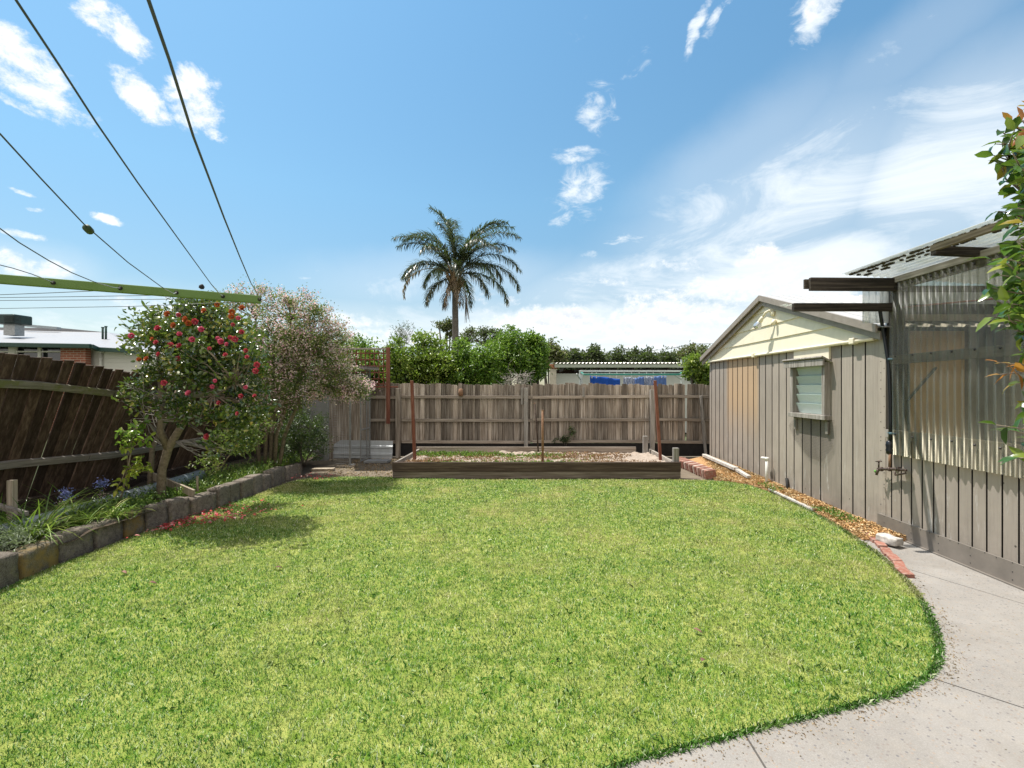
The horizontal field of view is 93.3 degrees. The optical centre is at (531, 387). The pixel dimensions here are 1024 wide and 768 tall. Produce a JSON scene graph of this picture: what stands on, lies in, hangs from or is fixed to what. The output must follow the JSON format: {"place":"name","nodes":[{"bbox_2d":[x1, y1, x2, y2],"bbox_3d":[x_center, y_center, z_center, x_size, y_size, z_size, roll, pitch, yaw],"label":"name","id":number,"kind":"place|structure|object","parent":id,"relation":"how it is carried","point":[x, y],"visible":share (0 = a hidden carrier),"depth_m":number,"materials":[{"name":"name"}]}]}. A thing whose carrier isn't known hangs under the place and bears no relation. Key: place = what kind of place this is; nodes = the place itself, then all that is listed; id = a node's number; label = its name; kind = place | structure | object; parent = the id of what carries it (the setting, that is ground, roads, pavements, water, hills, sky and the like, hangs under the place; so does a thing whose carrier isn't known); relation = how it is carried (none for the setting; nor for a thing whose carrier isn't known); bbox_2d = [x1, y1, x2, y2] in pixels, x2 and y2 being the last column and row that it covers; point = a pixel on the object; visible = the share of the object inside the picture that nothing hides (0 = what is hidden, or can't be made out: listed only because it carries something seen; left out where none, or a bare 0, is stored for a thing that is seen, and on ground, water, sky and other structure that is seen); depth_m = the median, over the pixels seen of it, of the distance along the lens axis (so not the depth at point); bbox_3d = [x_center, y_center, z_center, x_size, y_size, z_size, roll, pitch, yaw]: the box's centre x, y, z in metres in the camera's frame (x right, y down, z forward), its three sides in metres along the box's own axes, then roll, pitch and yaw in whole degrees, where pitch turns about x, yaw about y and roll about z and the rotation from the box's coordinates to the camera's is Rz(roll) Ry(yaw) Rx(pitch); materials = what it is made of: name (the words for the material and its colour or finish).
{"place":"outdoors","nodes":[
{"label":"outdoors","id":0,"kind":"place"},
{"bbox_2d":[0,452,322,551],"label":"planting bed","id":1,"kind":"object","parent":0,"point":[210,469],"visible":0.14,"depth_m":6.18,"materials":[{"name":"soil"}]},
{"bbox_2d":[0,480,28,522],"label":"timber stake","id":2,"kind":"object","parent":1,"relation":"on","point":[10,506],"visible":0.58,"depth_m":4.69,"materials":[{"name":"brown wood"}]},
{"bbox_2d":[0,516,53,551],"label":"silver plant","id":3,"kind":"object","parent":1,"relation":"on","point":[13,537],"visible":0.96,"depth_m":4.14,"materials":[{"name":"green plant"}]},
{"bbox_2d":[0,492,62,523],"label":"strap leaf plant","id":4,"kind":"object","parent":1,"relation":"on","point":[2,514],"visible":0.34,"depth_m":4.87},
{"bbox_2d":[0,483,108,544],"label":"strap leaf plant","id":5,"kind":"object","parent":1,"relation":"on","point":[49,520],"visible":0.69,"depth_m":4.49,"materials":[{"name":"plant"}]},
{"bbox_2d":[54,487,75,505],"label":"blue flower","id":6,"kind":"object","parent":1,"relation":"on","point":[65,491],"visible":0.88,"depth_m":5.12,"materials":[{"name":"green plant"}]},
{"bbox_2d":[21,482,110,524],"bbox_3d":[-4.898,1.221,5.153,0.934,0.412,0.878,0,0,15],"label":"strap leaf plant","id":7,"kind":"object","parent":1,"relation":"on","point":[67,505],"visible":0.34,"depth_m":5.09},
{"bbox_2d":[23,499,126,530],"bbox_3d":[-4.529,1.281,4.970,0.881,0.278,0.872,0,0,0],"label":"strap leaf plant","id":8,"kind":"object","parent":1,"relation":"on","point":[81,521],"visible":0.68,"depth_m":4.90,"materials":[{"name":"plant"}]},
{"bbox_2d":[92,475,112,498],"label":"blue flower","id":9,"kind":"object","parent":1,"relation":"on","point":[102,483],"visible":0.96,"depth_m":5.49,"materials":[{"name":"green plant"}]},
{"bbox_2d":[0,470,205,536],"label":"drain pipe","id":10,"kind":"object","parent":1,"relation":"on","point":[187,476],"visible":0.28,"depth_m":5.87,"materials":[{"name":"grey plastic"}]},
{"bbox_2d":[72,490,140,509],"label":"strap leaf plant","id":11,"kind":"object","parent":1,"relation":"on","point":[105,501],"visible":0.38,"depth_m":5.45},
{"bbox_2d":[77,492,154,524],"bbox_3d":[-4.383,1.293,5.144,0.739,0.255,0.725,0,0,-22],"label":"strap leaf plant","id":12,"kind":"object","parent":1,"relation":"on","point":[115,512],"visible":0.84,"depth_m":5.14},
{"bbox_2d":[111,415,155,506],"bbox_3d":[-4.529,0.871,5.515,0.552,1.106,0.365,0,0,0],"label":"camellia sapling","id":13,"kind":"object","parent":1,"relation":"on","point":[136,467],"visible":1,"depth_m":5.49,"materials":[{"name":"green plant"}]},
{"bbox_2d":[5,450,313,550],"bbox_3d":[-4.689,1.303,6.711,1.083,0.254,6.409,0,0,0],"label":"bed ground cover","id":14,"kind":"object","parent":1,"relation":"on","point":[238,475],"visible":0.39,"depth_m":7.45,"materials":[{"name":"green plant"}]},
{"bbox_2d":[70,452,307,519],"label":"bed weeds","id":15,"kind":"object","parent":1,"relation":"on","point":[170,494],"visible":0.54,"depth_m":5.89,"materials":[{"name":"plant"}]},
{"bbox_2d":[111,290,281,500],"bbox_3d":[-4.023,0.181,5.881,2.170,2.730,1.602,0,0,0],"label":"camellia tree","id":16,"kind":"object","parent":1,"relation":"on","point":[188,334],"visible":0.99,"depth_m":5.66,"materials":[{"name":"green plant"}]},
{"bbox_2d":[184,411,279,474],"bbox_3d":[-4.003,0.707,6.543,0.928,0.909,0.870,0,0,0],"label":"shrub","id":17,"kind":"object","parent":1,"relation":"on","point":[257,438],"visible":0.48,"depth_m":6.45,"materials":[{"name":"green plant"}]},
{"bbox_2d":[219,278,379,466],"bbox_3d":[-3.930,-0.270,8.191,2.637,3.324,1.340,0,0,-18],"label":"flowering shrub","id":18,"kind":"object","parent":1,"relation":"on","point":[296,336],"visible":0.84,"depth_m":8.08,"materials":[{"name":"green plant"}]},
{"bbox_2d":[269,404,337,466],"bbox_3d":[-4.240,0.861,8.920,1.228,1.202,1.128,0,0,0],"label":"dark shrub","id":19,"kind":"object","parent":1,"relation":"on","point":[296,439],"visible":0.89,"depth_m":8.78,"materials":[{"name":"green plant"}]},
{"bbox_2d":[28,433,685,493],"bbox_3d":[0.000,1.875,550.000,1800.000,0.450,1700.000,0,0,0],"label":"ground","id":20,"kind":"structure","parent":0,"point":[286,451],"depth_m":13.68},
{"bbox_2d":[0,314,214,430],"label":"neighbour house","id":21,"kind":"structure","parent":20,"relation":"on","point":[94,348],"depth_m":16.25,"materials":[{"name":"metal"}]},
{"bbox_2d":[0,347,59,378],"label":"window glass","id":22,"kind":"structure","parent":21,"relation":"in","point":[55,355],"depth_m":16.10,"materials":[{"name":"glass"}]},
{"bbox_2d":[0,347,59,359],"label":"window frame","id":23,"kind":"structure","parent":21,"relation":"in","point":[11,350],"depth_m":15.97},
{"bbox_2d":[336,332,391,385],"bbox_3d":[-4.474,0.083,12.595,2.150,3.168,1.690,0,0,0],"label":"leafy tree","id":24,"kind":"object","parent":20,"relation":"on","point":[363,344],"visible":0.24,"depth_m":12.46,"materials":[{"name":"green plant"}]},
{"bbox_2d":[384,320,420,348],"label":"wispy tree","id":25,"kind":"object","parent":20,"relation":"on","point":[401,332],"visible":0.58,"depth_m":13.97,"materials":[{"name":"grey plant"}]},
{"bbox_2d":[370,333,441,384],"bbox_3d":[-3.141,0.154,12.366,1.949,3.031,1.410,0,0,0],"label":"leafy tree","id":26,"kind":"object","parent":20,"relation":"on","point":[401,371],"visible":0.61,"depth_m":12.09,"materials":[{"name":"green plant"}]},
{"bbox_2d":[406,328,469,384],"bbox_3d":[-2.476,0.047,12.643,1.829,3.255,1.655,0,0,0],"label":"leafy tree","id":27,"kind":"object","parent":20,"relation":"on","point":[437,364],"visible":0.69,"depth_m":12.27,"materials":[{"name":"green plant"}]},
{"bbox_2d":[431,316,451,350],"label":"gum tree","id":28,"kind":"object","parent":20,"relation":"on","point":[446,327],"visible":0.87,"depth_m":29.81,"materials":[{"name":"green plant"}]},
{"bbox_2d":[391,205,522,355],"bbox_3d":[-4.241,-4.518,28.167,7.560,12.240,6.445,0,0,0],"label":"palm tree","id":29,"kind":"object","parent":20,"relation":"on","point":[455,278],"visible":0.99,"depth_m":27.77,"materials":[{"name":"green plant"}]},
{"bbox_2d":[450,324,480,349],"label":"gum tree","id":30,"kind":"object","parent":20,"relation":"on","point":[469,331],"visible":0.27,"depth_m":31.82,"materials":[{"name":"green plant"}]},
{"bbox_2d":[441,335,510,385],"bbox_3d":[-1.478,0.155,12.581,1.942,3.019,1.650,0,0,0],"label":"leafy tree","id":31,"kind":"object","parent":20,"relation":"on","point":[475,368],"visible":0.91,"depth_m":12.30,"materials":[{"name":"green plant"}]},
{"bbox_2d":[468,325,504,347],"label":"gum tree","id":32,"kind":"object","parent":20,"relation":"on","point":[484,332],"visible":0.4,"depth_m":47.46,"materials":[{"name":"green plant"}]},
{"bbox_2d":[480,324,548,384],"bbox_3d":[-0.527,-0.045,13.211,2.080,3.437,1.670,0,0,0],"label":"leafy tree","id":33,"kind":"object","parent":20,"relation":"on","point":[517,356],"visible":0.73,"depth_m":12.93,"materials":[{"name":"green plant"}]},
{"bbox_2d":[497,366,534,385],"bbox_3d":[-0.311,0.384,12.132,1.328,2.276,1.214,0,0,0],"label":"brush heap","id":34,"kind":"object","parent":20,"relation":"on","point":[518,381],"visible":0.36,"depth_m":12.09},
{"bbox_2d":[514,327,552,385],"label":"leafy tree","id":35,"kind":"object","parent":20,"relation":"on","point":[536,340],"visible":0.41,"depth_m":13.29,"materials":[{"name":"green plant"}]},
{"bbox_2d":[544,336,568,383],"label":"distant tree","id":36,"kind":"object","parent":20,"relation":"on","point":[557,354],"visible":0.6,"depth_m":29.46,"materials":[{"name":"green plant"}]},
{"bbox_2d":[557,347,590,369],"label":"distant tree","id":37,"kind":"object","parent":20,"relation":"on","point":[574,355],"visible":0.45,"depth_m":32.27,"materials":[{"name":"green plant"}]},
{"bbox_2d":[579,343,612,369],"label":"distant tree","id":38,"kind":"object","parent":20,"relation":"on","point":[594,353],"visible":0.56,"depth_m":32.47,"materials":[{"name":"green plant"}]},
{"bbox_2d":[603,344,633,369],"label":"distant tree","id":39,"kind":"object","parent":20,"relation":"on","point":[617,355],"visible":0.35,"depth_m":33.40,"materials":[{"name":"green plant"}]},
{"bbox_2d":[549,362,707,432],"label":"open shed","id":40,"kind":"structure","parent":20,"relation":"on","point":[561,376],"depth_m":17.00,"materials":[{"name":"white metal"}]},
{"bbox_2d":[576,370,683,384],"bbox_3d":[2.893,0.532,13.758,3.204,2.059,0.955,0,0,0],"label":"clothes line","id":41,"kind":"object","parent":20,"relation":"on","point":[582,371],"visible":0.52,"depth_m":14.16,"materials":[{"name":"paint"}]},
{"bbox_2d":[590,376,619,385],"bbox_3d":[2.081,-0.029,13.600,0.849,0.590,0.084,0,0,0],"label":"hanging cloth","id":42,"kind":"object","parent":41,"relation":"hanging from","point":[605,380],"visible":0.38,"depth_m":13.60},
{"bbox_2d":[623,377,634,384],"bbox_3d":[2.814,-0.030,13.800,0.369,0.524,0.084,0,0,0],"label":"hanging cloth","id":43,"kind":"object","parent":41,"relation":"hanging from","point":[628,380],"visible":0.41,"depth_m":13.80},
{"bbox_2d":[644,376,653,384],"bbox_3d":[3.352,-0.048,13.750,0.368,0.524,0.086,0,0,0],"label":"hanging cloth","id":44,"kind":"object","parent":41,"relation":"hanging from","point":[648,380],"visible":0.37,"depth_m":13.75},
{"bbox_2d":[654,376,665,385],"bbox_3d":[3.629,-0.062,13.600,0.345,0.524,0.082,0,0,0],"label":"hanging cloth","id":45,"kind":"object","parent":41,"relation":"hanging from","point":[660,380],"visible":0.39,"depth_m":13.60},
{"bbox_2d":[623,345,640,369],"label":"distant tree","id":46,"kind":"object","parent":20,"relation":"on","point":[632,353],"visible":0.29,"depth_m":33.56,"materials":[{"name":"green plant"}]},
{"bbox_2d":[633,345,661,369],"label":"distant tree","id":47,"kind":"object","parent":20,"relation":"on","point":[648,355],"visible":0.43,"depth_m":32.47,"materials":[{"name":"green plant"}]},
{"bbox_2d":[656,345,681,368],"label":"distant tree","id":48,"kind":"object","parent":20,"relation":"on","point":[668,357],"visible":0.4,"depth_m":33.31,"materials":[{"name":"green plant"}]},
{"bbox_2d":[671,343,710,361],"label":"gum tree","id":49,"kind":"object","parent":20,"relation":"on","point":[683,352],"visible":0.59,"depth_m":37.55,"materials":[{"name":"green plant"}]},
{"bbox_2d":[677,350,709,384],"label":"leafy tree","id":50,"kind":"object","parent":20,"relation":"on","point":[695,370],"visible":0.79,"depth_m":11.95,"materials":[{"name":"green plant"}]},
{"bbox_2d":[0,476,945,767],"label":"lawn grass","id":51,"kind":"structure","parent":0,"point":[622,514],"depth_m":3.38,"materials":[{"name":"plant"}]},
{"bbox_2d":[0,0,261,308],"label":"clothes hoist","id":52,"kind":"object","parent":51,"relation":"on","point":[85,286],"visible":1,"depth_m":1.88,"materials":[{"name":"green metal"}]},
{"bbox_2d":[126,472,334,537],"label":"fallen petals","id":53,"kind":"object","parent":51,"relation":"on","point":[171,524],"visible":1,"depth_m":5.80,"materials":[{"name":"plant"}]},
{"bbox_2d":[586,498,946,767],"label":"lawn edge grass","id":54,"kind":"structure","parent":51,"relation":"on","point":[832,710],"depth_m":2.42,"materials":[{"name":"plant"}]},
{"bbox_2d":[0,0,1023,384],"label":"sky","id":55,"kind":"structure","parent":0,"point":[661,168],"materials":[{"name":"blue"}]},
{"bbox_2d":[93,456,937,734],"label":"yard soil","id":56,"kind":"structure","parent":0,"point":[310,465],"depth_m":9.40,"materials":[{"name":"soil"}]},
{"bbox_2d":[0,552,18,589],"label":"edging block","id":57,"kind":"structure","parent":56,"relation":"on","point":[9,573],"depth_m":3.88,"materials":[{"name":"concrete"}]},
{"bbox_2d":[13,540,58,579],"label":"edging block","id":58,"kind":"structure","parent":56,"relation":"on","point":[38,556],"depth_m":4.15,"materials":[{"name":"concrete"}]},
{"bbox_2d":[40,525,92,563],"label":"edging block","id":59,"kind":"structure","parent":56,"relation":"on","point":[78,547],"depth_m":4.56,"materials":[{"name":"concrete"}]},
{"bbox_2d":[80,516,122,549],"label":"edging block","id":60,"kind":"structure","parent":56,"relation":"on","point":[109,534],"depth_m":4.95,"materials":[{"name":"concrete"}]},
{"bbox_2d":[117,509,144,537],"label":"edging block","id":61,"kind":"structure","parent":56,"relation":"on","point":[135,526],"depth_m":5.28,"materials":[{"name":"concrete"}]},
{"bbox_2d":[0,352,296,515],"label":"leaning fence","id":62,"kind":"object","parent":56,"relation":"on","point":[91,456],"visible":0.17,"depth_m":5.60,"materials":[{"name":"wood"}]},
{"bbox_2d":[137,502,167,530],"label":"edging block","id":63,"kind":"structure","parent":56,"relation":"on","point":[158,517],"depth_m":5.52,"materials":[{"name":"concrete"}]},
{"bbox_2d":[160,497,189,522],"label":"edging block","id":64,"kind":"structure","parent":56,"relation":"on","point":[178,508],"depth_m":5.79,"materials":[{"name":"concrete"}]},
{"bbox_2d":[186,491,215,516],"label":"edging block","id":65,"kind":"structure","parent":56,"relation":"on","point":[199,502],"depth_m":6.14,"materials":[{"name":"concrete"}]},
{"bbox_2d":[147,473,194,496],"bbox_3d":[-4.626,1.237,6.200,0.878,0.273,0.030,0,0,20],"label":"timber plank","id":66,"kind":"object","parent":65,"relation":"on","point":[186,490],"visible":0.71,"depth_m":6.13,"materials":[{"name":"brown wood"}]},
{"bbox_2d":[207,485,229,507],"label":"edging block","id":67,"kind":"structure","parent":56,"relation":"on","point":[222,495],"depth_m":6.48,"materials":[{"name":"concrete"}]},
{"bbox_2d":[220,482,239,501],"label":"edging block","id":68,"kind":"structure","parent":56,"relation":"on","point":[234,491],"depth_m":6.78,"materials":[{"name":"concrete"}]},
{"bbox_2d":[232,478,252,499],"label":"edging block","id":69,"kind":"structure","parent":56,"relation":"on","point":[246,487],"depth_m":7.03,"materials":[{"name":"concrete"}]},
{"bbox_2d":[243,474,262,494],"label":"edging block","id":70,"kind":"structure","parent":56,"relation":"on","point":[257,483],"depth_m":7.35,"materials":[{"name":"concrete"}]},
{"bbox_2d":[263,474,271,490],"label":"edging block","id":71,"kind":"structure","parent":56,"relation":"on","point":[266,481],"depth_m":7.65,"materials":[{"name":"concrete"}]},
{"bbox_2d":[262,466,285,486],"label":"edging block","id":72,"kind":"structure","parent":56,"relation":"on","point":[278,474],"depth_m":8.00,"materials":[{"name":"concrete"}]},
{"bbox_2d":[283,463,302,480],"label":"edging block","id":73,"kind":"structure","parent":56,"relation":"on","point":[292,470],"depth_m":8.59,"materials":[{"name":"concrete"}]},
{"bbox_2d":[251,328,367,433],"bbox_3d":[-5.195,0.001,10.886,2.966,2.728,1.832,0,0,-27],"label":"leafy shrub","id":74,"kind":"object","parent":56,"relation":"on","point":[358,351],"visible":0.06,"depth_m":11.14,"materials":[{"name":"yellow plant"}]},
{"bbox_2d":[302,365,378,465],"bbox_3d":[-4.033,0.616,10.375,1.334,2.121,1.280,0,0,0],"label":"fence","id":75,"kind":"object","parent":56,"relation":"on","point":[350,421],"visible":0.58,"depth_m":10.79,"materials":[{"name":"wood"}]},
{"bbox_2d":[361,370,369,458],"bbox_3d":[-3.617,0.570,10.550,0.003,1.943,0.503,0,0,3],"label":"door mesh","id":76,"kind":"structure","parent":75,"relation":"in","point":[365,370],"depth_m":10.55,"materials":[{"name":"metal"}]},
{"bbox_2d":[310,457,399,477],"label":"leaf litter","id":77,"kind":"object","parent":56,"relation":"on","point":[340,472],"visible":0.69,"depth_m":9.30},
{"bbox_2d":[333,440,392,458],"bbox_3d":[-3.800,1.405,10.920,1.371,0.410,0.061,0,0,4],"label":"ribbed sheet","id":78,"kind":"object","parent":56,"relation":"on","point":[381,449],"visible":0.97,"depth_m":10.91,"materials":[{"name":"metal"}]},
{"bbox_2d":[364,459,390,462],"bbox_3d":[-3.282,1.580,10.325,0.500,0.050,0.300,0,0,0],"label":"paving slab","id":79,"kind":"object","parent":56,"relation":"on","point":[377,461],"depth_m":10.25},
{"bbox_2d":[290,382,709,457],"bbox_3d":[-0.615,0.769,11.178,9.970,1.783,0.187,0,0,0],"label":"paling fence","id":80,"kind":"object","parent":56,"relation":"on","point":[497,415],"visible":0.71,"depth_m":11.24,"materials":[{"name":"wood"}]},
{"bbox_2d":[336,347,397,423],"bbox_3d":[-3.813,-0.036,11.046,1.537,1.738,0.063,0,0,0],"label":"lattice screen","id":81,"kind":"object","parent":80,"relation":"attached to","point":[387,372],"visible":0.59,"depth_m":11.03,"materials":[{"name":"red paint"}]},
{"bbox_2d":[553,426,575,446],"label":"climbing weed","id":82,"kind":"object","parent":80,"relation":"attached to","point":[571,433],"visible":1,"depth_m":11.07,"materials":[{"name":"green plant"}]},
{"bbox_2d":[392,436,680,478],"bbox_3d":[0.083,1.330,9.421,5.075,0.590,1.942,0,0,0],"label":"raised garden bed","id":83,"kind":"object","parent":56,"relation":"on","point":[527,463],"visible":0.99,"depth_m":8.45,"materials":[{"name":"wood"},{"name":"leaf"}]},
{"bbox_2d":[410,380,415,459],"bbox_3d":[-2.124,0.588,8.705,0.072,1.421,0.187,0,0,-39],"label":"garden pole","id":84,"kind":"object","parent":83,"relation":"on","point":[413,418],"visible":1,"depth_m":8.68,"materials":[{"name":"red paint"}]},
{"bbox_2d":[534,403,538,451],"bbox_3d":[0.109,0.841,10.100,0.108,1.023,0.036,0,0,0],"label":"garden stake","id":85,"kind":"object","parent":83,"relation":"in","point":[536,427],"visible":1,"depth_m":10.09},
{"bbox_2d":[541,410,543,461],"bbox_3d":[0.205,0.872,8.620,0.046,0.929,0.046,0,0,23],"label":"garden stake","id":86,"kind":"object","parent":83,"relation":"in","point":[542,435],"visible":0.91,"depth_m":8.60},
{"bbox_2d":[653,380,661,459],"bbox_3d":[2.301,0.598,8.785,0.063,1.444,0.207,0,0,-27],"label":"garden pole","id":87,"kind":"object","parent":83,"relation":"on","point":[657,420],"visible":1,"depth_m":8.77,"materials":[{"name":"red paint"}]},
{"bbox_2d":[704,469,715,478],"bbox_3d":[3.146,1.530,8.500,0.215,0.172,0.071,0,0,0],"label":"edging brick","id":88,"kind":"object","parent":56,"relation":"on","point":[708,474],"visible":0.97,"depth_m":8.47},
{"bbox_2d":[689,457,905,541],"bbox_3d":[3.520,1.579,7.850,0.800,0.162,5.700,0,0,0],"label":"mulch strip","id":89,"kind":"object","parent":56,"relation":"on","point":[700,460],"visible":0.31,"depth_m":7.47,"materials":[{"name":"wood"}]},
{"bbox_2d":[761,457,768,481],"bbox_3d":[3.802,1.365,7.856,0.061,0.470,0.173,0,0,-3],"label":"vent pipe","id":90,"kind":"object","parent":89,"relation":"on","point":[766,459],"visible":0.88,"depth_m":7.78,"materials":[{"name":"white plastic"}]},
{"bbox_2d":[768,488,815,510],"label":"white kerb","id":91,"kind":"structure","parent":89,"relation":"on","point":[794,500],"depth_m":6.70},
{"bbox_2d":[700,455,905,538],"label":"mulch chips","id":92,"kind":"object","parent":89,"relation":"on","point":[728,476],"visible":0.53,"depth_m":6.58,"materials":[{"name":"wood"}]},
{"bbox_2d":[702,454,738,470],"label":"white kerb","id":93,"kind":"structure","parent":92,"relation":"on","point":[723,463],"depth_m":9.39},
{"bbox_2d":[758,481,862,521],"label":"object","id":94,"kind":"object","parent":89,"relation":"on","point":[828,509],"visible":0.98,"depth_m":5.91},
{"bbox_2d":[781,214,1023,590],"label":"workshop","id":95,"kind":"structure","parent":56,"relation":"on","point":[955,493],"depth_m":5.03,"materials":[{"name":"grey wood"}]},
{"bbox_2d":[878,311,894,454],"bbox_3d":[3.817,-0.072,5.178,0.152,1.589,0.186,0,0,44],"label":"water hose","id":96,"kind":"object","parent":95,"relation":"hanging from","point":[889,445],"visible":0.99,"depth_m":5.18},
{"bbox_2d":[874,454,906,475],"bbox_3d":[3.828,0.838,5.157,0.058,0.266,0.422,0,0,0],"label":"garden tap","id":97,"kind":"object","parent":95,"relation":"attached to","point":[888,468],"visible":1,"depth_m":5.16,"materials":[{"name":"gold metal"}]},
{"bbox_2d":[616,538,1023,767],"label":"concrete path","id":98,"kind":"structure","parent":0,"point":[921,733],"depth_m":2.35,"materials":[{"name":"concrete"}]},
{"bbox_2d":[647,541,1021,767],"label":"path crumbs","id":99,"kind":"object","parent":98,"relation":"on","point":[866,707],"visible":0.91,"depth_m":2.45,"materials":[{"name":"soil"}]},
{"bbox_2d":[875,533,903,546],"bbox_3d":[3.618,1.540,4.886,0.133,0.085,0.219,0,0,-19],"label":"white rock","id":100,"kind":"object","parent":98,"relation":"on","point":[888,539],"visible":1,"depth_m":4.85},
{"bbox_2d":[886,554,901,561],"bbox_3d":[3.355,1.590,4.468,0.082,0.052,0.191,0,0,22],"label":"brick","id":101,"kind":"object","parent":98,"relation":"on","point":[892,557],"visible":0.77,"depth_m":4.45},
{"bbox_2d":[894,566,914,578],"bbox_3d":[3.199,1.590,4.142,0.082,0.050,0.190,0,0,17],"label":"brick","id":102,"kind":"object","parent":98,"relation":"on","point":[903,570],"visible":0.78,"depth_m":4.11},
{"bbox_2d":[967,101,1023,464],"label":"glossy leaf tree","id":103,"kind":"object","parent":98,"relation":"on","point":[1012,166],"visible":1,"depth_m":2.09,"materials":[{"name":"green plant"}]},
{"bbox_2d":[700,295,1009,523],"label":"garden shed","id":104,"kind":"structure","parent":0,"point":[794,397],"depth_m":6.92,"materials":[{"name":"beige paint"}]},
{"bbox_2d":[753,309,776,328],"bbox_3d":[3.778,-1.096,7.795,0.136,0.304,0.407,0,0,-27],"label":"flood light","id":105,"kind":"object","parent":104,"relation":"attached to","point":[757,324],"visible":1,"depth_m":7.81,"materials":[{"name":"beige paint"}]},
{"bbox_2d":[782,356,832,459],"bbox_3d":[3.840,0.293,6.714,0.170,1.405,1.070,0,0,0],"label":"window","id":106,"kind":"structure","parent":104,"relation":"in","point":[809,376],"depth_m":6.68,"materials":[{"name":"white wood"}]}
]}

